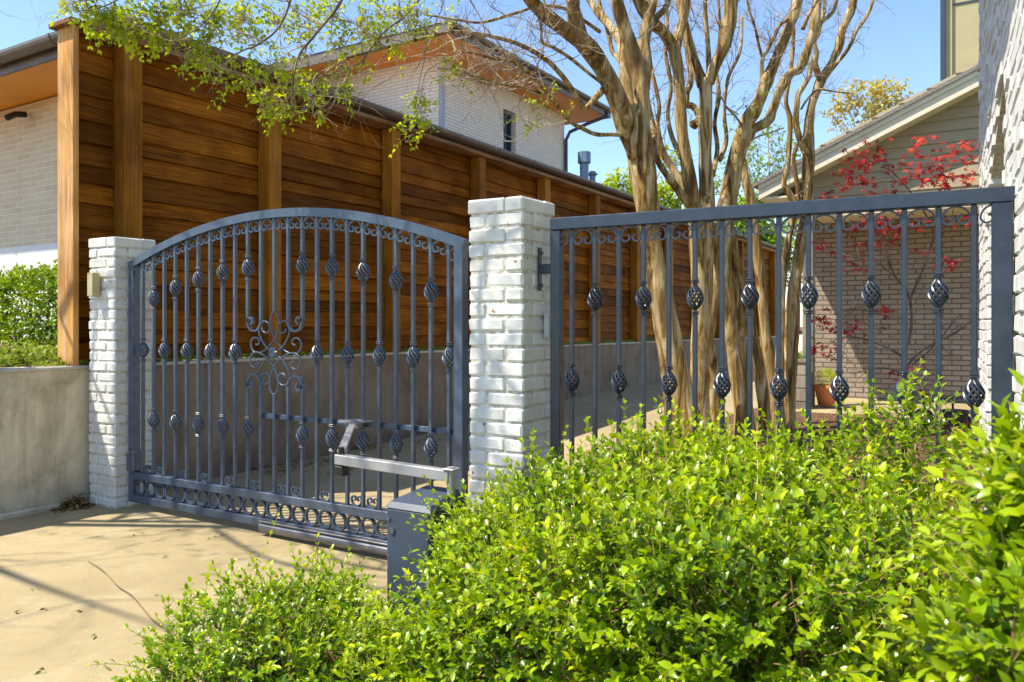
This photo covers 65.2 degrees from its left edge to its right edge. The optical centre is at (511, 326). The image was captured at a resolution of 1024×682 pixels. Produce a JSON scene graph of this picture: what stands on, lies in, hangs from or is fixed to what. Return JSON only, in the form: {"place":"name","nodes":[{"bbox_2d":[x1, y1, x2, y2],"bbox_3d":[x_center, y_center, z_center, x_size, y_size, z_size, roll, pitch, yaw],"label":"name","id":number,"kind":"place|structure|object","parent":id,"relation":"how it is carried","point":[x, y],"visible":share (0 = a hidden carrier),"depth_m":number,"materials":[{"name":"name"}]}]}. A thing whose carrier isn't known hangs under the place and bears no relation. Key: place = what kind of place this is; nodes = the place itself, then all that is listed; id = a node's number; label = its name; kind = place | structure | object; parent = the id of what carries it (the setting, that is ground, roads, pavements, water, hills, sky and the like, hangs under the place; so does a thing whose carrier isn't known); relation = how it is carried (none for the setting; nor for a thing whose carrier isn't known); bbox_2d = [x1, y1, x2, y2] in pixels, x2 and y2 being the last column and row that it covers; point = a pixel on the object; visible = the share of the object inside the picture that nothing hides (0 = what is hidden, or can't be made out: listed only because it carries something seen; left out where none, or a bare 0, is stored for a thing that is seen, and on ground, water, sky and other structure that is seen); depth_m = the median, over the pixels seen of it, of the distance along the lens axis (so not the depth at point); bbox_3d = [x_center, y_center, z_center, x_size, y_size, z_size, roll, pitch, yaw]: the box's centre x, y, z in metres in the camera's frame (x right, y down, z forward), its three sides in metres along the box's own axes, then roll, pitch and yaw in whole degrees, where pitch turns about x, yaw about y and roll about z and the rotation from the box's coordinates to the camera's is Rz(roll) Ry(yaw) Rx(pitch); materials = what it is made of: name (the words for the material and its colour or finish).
{"place":"outdoors","nodes":[
{"label":"outdoors","id":0,"kind":"place"},
{"bbox_2d":[0,327,801,366],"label":"terrace ground","id":1,"kind":"structure","parent":0,"point":[2,345],"depth_m":6.37,"materials":[{"name":"grey concrete"}]},
{"bbox_2d":[0,258,57,346],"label":"hedge","id":2,"kind":"object","parent":1,"relation":"on","point":[34,280],"visible":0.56,"depth_m":6.44,"materials":[{"name":"green plant"}]},
{"bbox_2d":[0,337,690,366],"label":"ground cover","id":3,"kind":"object","parent":1,"relation":"on","point":[13,355],"visible":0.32,"depth_m":5.68,"materials":[{"name":"green plant"}]},
{"bbox_2d":[0,12,791,366],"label":"brick house","id":4,"kind":"structure","parent":1,"relation":"on","point":[28,152],"depth_m":9.16,"materials":[{"name":"white paint"}]},
{"bbox_2d":[578,151,590,178],"bbox_3d":[1.536,-3.055,17.000,0.268,1.300,0.268,0,0,-36],"label":"roof flue","id":5,"kind":"object","parent":4,"relation":"attached to","point":[584,159],"visible":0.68,"depth_m":16.91,"materials":[{"name":"silver metal"}]},
{"bbox_2d":[589,171,597,181],"bbox_3d":[1.832,-2.965,18.200,0.232,1.120,0.229,0,0,32],"label":"roof flue","id":6,"kind":"object","parent":4,"relation":"attached to","point":[593,175],"visible":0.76,"depth_m":18.14,"materials":[{"name":"silver metal"}]},
{"bbox_2d":[269,20,610,171],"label":"two storey house","id":7,"kind":"structure","parent":1,"relation":"on","point":[548,145],"depth_m":16.95,"materials":[{"name":"brick"}]},
{"bbox_2d":[503,111,510,151],"bbox_3d":[-0.191,-4.175,18.380,0.080,1.500,0.540,0,0,32],"label":"window","id":8,"kind":"structure","parent":7,"relation":"in","point":[507,129],"depth_m":18.50,"materials":[{"name":"glass"}]},
{"bbox_2d":[599,145,686,208],"bbox_3d":[4.185,-2.360,26.002,3.241,7.128,1.465,0,0,-3],"label":"tree","id":9,"kind":"object","parent":1,"relation":"on","point":[667,194],"visible":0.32,"depth_m":25.91,"materials":[{"name":"green plant"}]},
{"bbox_2d":[683,207,801,286],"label":"tree","id":10,"kind":"object","parent":1,"relation":"on","point":[786,227],"visible":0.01,"depth_m":44.95,"materials":[{"name":"plant"}]},
{"bbox_2d":[714,111,800,228],"bbox_3d":[12.510,-4.802,40.094,6.258,12.024,2.755,0,0,-5],"label":"tree","id":11,"kind":"object","parent":1,"relation":"on","point":[755,179],"visible":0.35,"depth_m":39.88,"materials":[{"name":"green plant"}]},
{"bbox_2d":[733,190,794,283],"bbox_3d":[9.316,-1.984,29.989,3.727,6.403,2.142,0,0,-4],"label":"tree","id":12,"kind":"object","parent":1,"relation":"on","point":[766,237],"visible":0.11,"depth_m":29.58,"materials":[{"name":"green plant"}]},
{"bbox_2d":[0,0,939,357],"label":"sky","id":13,"kind":"structure","parent":0,"point":[906,44],"materials":[{"name":"blue"}]},
{"bbox_2d":[0,370,979,681],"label":"driveway","id":14,"kind":"structure","parent":0,"point":[48,556],"depth_m":4.12,"materials":[{"name":"concrete"}]},
{"bbox_2d":[36,493,101,512],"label":"leaf litter","id":15,"kind":"object","parent":14,"relation":"on","point":[78,502],"visible":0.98,"depth_m":5.25,"materials":[{"name":"brown plant"}]},
{"bbox_2d":[88,561,175,635],"bbox_3d":[-1.717,1.186,3.558,0.022,0.016,1.299,0,0,-40],"label":"fallen twig","id":16,"kind":"object","parent":14,"relation":"on","point":[153,620],"visible":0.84,"depth_m":3.48,"materials":[{"name":"brown wood"}]},
{"bbox_2d":[15,529,344,674],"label":"fallen leaves","id":17,"kind":"object","parent":14,"relation":"on","point":[38,672],"visible":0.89,"depth_m":3.33,"materials":[{"name":"brown plant"}]},
{"bbox_2d":[251,438,443,476],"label":"swept leaves","id":18,"kind":"object","parent":14,"relation":"on","point":[296,462],"visible":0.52,"depth_m":6.79,"materials":[{"name":"brown plant"}]},
{"bbox_2d":[796,348,813,409],"bbox_3d":[3.503,0.664,9.935,0.424,0.814,0.379,0,0,32],"label":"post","id":19,"kind":"object","parent":14,"relation":"on","point":[801,388],"visible":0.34,"depth_m":9.74,"materials":[{"name":"grey wood"}]},
{"bbox_2d":[977,0,1023,509],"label":"white brick wall","id":20,"kind":"structure","parent":14,"relation":"on","point":[1000,67],"depth_m":3.71,"materials":[{"name":"white brick"}]},
{"bbox_2d":[215,408,984,681],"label":"planting bed","id":21,"kind":"object","parent":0,"point":[801,421],"visible":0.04,"depth_m":7.59,"materials":[{"name":"brown soil"}]},
{"bbox_2d":[87,512,474,681],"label":"shrub","id":22,"kind":"object","parent":21,"relation":"on","point":[276,649],"visible":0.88,"depth_m":2.41,"materials":[{"name":"green plant"}]},
{"bbox_2d":[0,0,705,452],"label":"crape myrtle","id":23,"kind":"object","parent":21,"relation":"on","point":[630,112],"visible":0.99,"depth_m":4.96,"materials":[{"name":"green plant"}]},
{"bbox_2d":[385,485,464,659],"bbox_3d":[-0.334,0.910,2.943,0.241,0.610,0.213,0,0,32],"label":"gate operator","id":24,"kind":"object","parent":21,"relation":"on","point":[402,536],"visible":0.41,"depth_m":2.86,"materials":[{"name":"paint"}]},
{"bbox_2d":[334,420,459,501],"bbox_3d":[-0.647,0.592,3.480,0.333,0.206,1.429,0,0,-26],"label":"operator arm","id":25,"kind":"object","parent":24,"relation":"attached to","point":[343,462],"visible":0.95,"depth_m":3.10},
{"bbox_2d":[347,414,731,681],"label":"shrub","id":26,"kind":"object","parent":21,"relation":"on","point":[476,601],"visible":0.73,"depth_m":2.16,"materials":[{"name":"green plant"}]},
{"bbox_2d":[592,0,765,442],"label":"crape myrtle","id":27,"kind":"object","parent":21,"relation":"on","point":[688,191],"visible":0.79,"depth_m":7.37,"materials":[{"name":"brown plant"}]},
{"bbox_2d":[517,395,931,681],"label":"shrub","id":28,"kind":"object","parent":21,"relation":"on","point":[703,482],"visible":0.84,"depth_m":1.85,"materials":[{"name":"green plant"}]},
{"bbox_2d":[471,412,981,681],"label":"mulch chips","id":29,"kind":"object","parent":21,"relation":"on","point":[851,462],"visible":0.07,"depth_m":7.51,"materials":[{"name":"brown wood"}]},
{"bbox_2d":[942,409,969,433],"bbox_3d":[4.215,0.903,7.600,0.230,0.220,0.228,0,0,32],"label":"plastic bucket","id":30,"kind":"object","parent":29,"relation":"on","point":[963,417],"visible":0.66,"depth_m":7.53,"materials":[{"name":"black plastic"}]},
{"bbox_2d":[687,0,852,439],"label":"crape myrtle","id":31,"kind":"object","parent":21,"relation":"on","point":[748,128],"visible":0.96,"depth_m":7.75,"materials":[{"name":"brown plant"}]},
{"bbox_2d":[550,186,1015,649],"bbox_3d":[0.991,0.349,3.271,1.824,1.692,0.073,0,0,28],"label":"iron fence panel","id":32,"kind":"object","parent":21,"relation":"on","point":[1000,201],"visible":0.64,"depth_m":3.22,"materials":[{"name":"grey metal"}]},
{"bbox_2d":[735,0,895,432],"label":"crape myrtle","id":33,"kind":"object","parent":21,"relation":"on","point":[805,143],"visible":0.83,"depth_m":8.25,"materials":[{"name":"brown plant"}]},
{"bbox_2d":[677,357,1010,681],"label":"shrub","id":34,"kind":"object","parent":21,"relation":"on","point":[906,537],"visible":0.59,"depth_m":2.03,"materials":[{"name":"green plant"}]},
{"bbox_2d":[784,135,978,430],"bbox_3d":[3.769,-0.326,7.902,2.208,3.192,1.148,0,0,-19],"label":"red maple","id":35,"kind":"object","parent":21,"relation":"on","point":[904,182],"visible":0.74,"depth_m":7.98,"materials":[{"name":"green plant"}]},
{"bbox_2d":[915,389,970,428],"bbox_3d":[4.343,0.839,8.097,0.527,0.385,0.303,0,0,14],"label":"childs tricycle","id":36,"kind":"object","parent":21,"relation":"on","point":[952,399],"visible":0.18,"depth_m":8.07,"materials":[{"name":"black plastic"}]},
{"bbox_2d":[871,368,1023,681],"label":"privet bush","id":37,"kind":"object","parent":21,"relation":"on","point":[963,649],"visible":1,"depth_m":1.10,"materials":[{"name":"green plant"}]},
{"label":"ground","id":38,"kind":"structure","parent":0,"visible":0},
{"bbox_2d":[88,237,155,508],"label":"brick pillar","id":39,"kind":"structure","parent":38,"relation":"on","point":[111,257],"depth_m":5.29,"materials":[{"name":"white brick"}]},
{"bbox_2d":[87,272,99,296],"bbox_3d":[-2.759,-0.275,5.282,0.060,0.156,0.062,0,0,32],"label":"gate intercom","id":40,"kind":"object","parent":39,"relation":"attached to","point":[93,284],"visible":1,"depth_m":5.26,"materials":[{"name":"beige metal"}]},
{"bbox_2d":[0,336,775,519],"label":"retaining wall","id":41,"kind":"structure","parent":38,"relation":"on","point":[45,432],"depth_m":6.42,"materials":[{"name":"concrete"}]},
{"bbox_2d":[48,16,775,365],"bbox_3d":[2.408,-0.893,14.232,0.270,2.330,20.810,0,0,32],"label":"wood fence","id":42,"kind":"object","parent":41,"relation":"on","point":[154,150],"visible":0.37,"depth_m":6.83,"materials":[{"name":"brown wood"}]},
{"bbox_2d":[468,196,554,561],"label":"brick pillar","id":43,"kind":"structure","parent":38,"relation":"on","point":[509,373],"depth_m":3.69,"materials":[{"name":"white brick"}]},
{"bbox_2d":[127,208,469,555],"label":"driveway gate","id":44,"kind":"structure","parent":43,"relation":"attached to","point":[295,528],"depth_m":4.51,"materials":[{"name":"metal"}]},
{"bbox_2d":[538,248,549,290],"bbox_3d":[0.151,-0.265,3.702,0.064,0.200,0.025,0,0,32],"label":"hinge bracket","id":45,"kind":"object","parent":43,"relation":"attached to","point":[543,268],"visible":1,"depth_m":3.70,"materials":[{"name":"metal"}]},
{"bbox_2d":[544,312,549,337],"bbox_3d":[0.176,-0.005,3.773,0.032,0.120,0.060,0,0,32],"label":"junction box","id":46,"kind":"object","parent":43,"relation":"attached to","point":[546,324],"visible":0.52,"depth_m":3.75,"materials":[{"name":"paint"}]},
{"bbox_2d":[753,0,980,419],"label":"gable house","id":47,"kind":"structure","parent":38,"relation":"on","point":[945,109],"depth_m":10.56,"materials":[{"name":"brick"}]},
{"bbox_2d":[812,367,838,405],"bbox_3d":[3.923,0.744,10.000,0.347,0.485,0.347,0,0,32],"label":"flower pot","id":48,"kind":"object","parent":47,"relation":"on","point":[823,396],"visible":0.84,"depth_m":9.92,"materials":[{"name":"ceramic"}]},
{"bbox_2d":[819,74,917,135],"bbox_3d":[15.233,-4.734,33.903,4.099,11.865,2.172,0,0,-3],"label":"tree","id":49,"kind":"object","parent":38,"relation":"on","point":[871,108],"visible":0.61,"depth_m":33.88,"materials":[{"name":"leaf"},{"name":"bark"}]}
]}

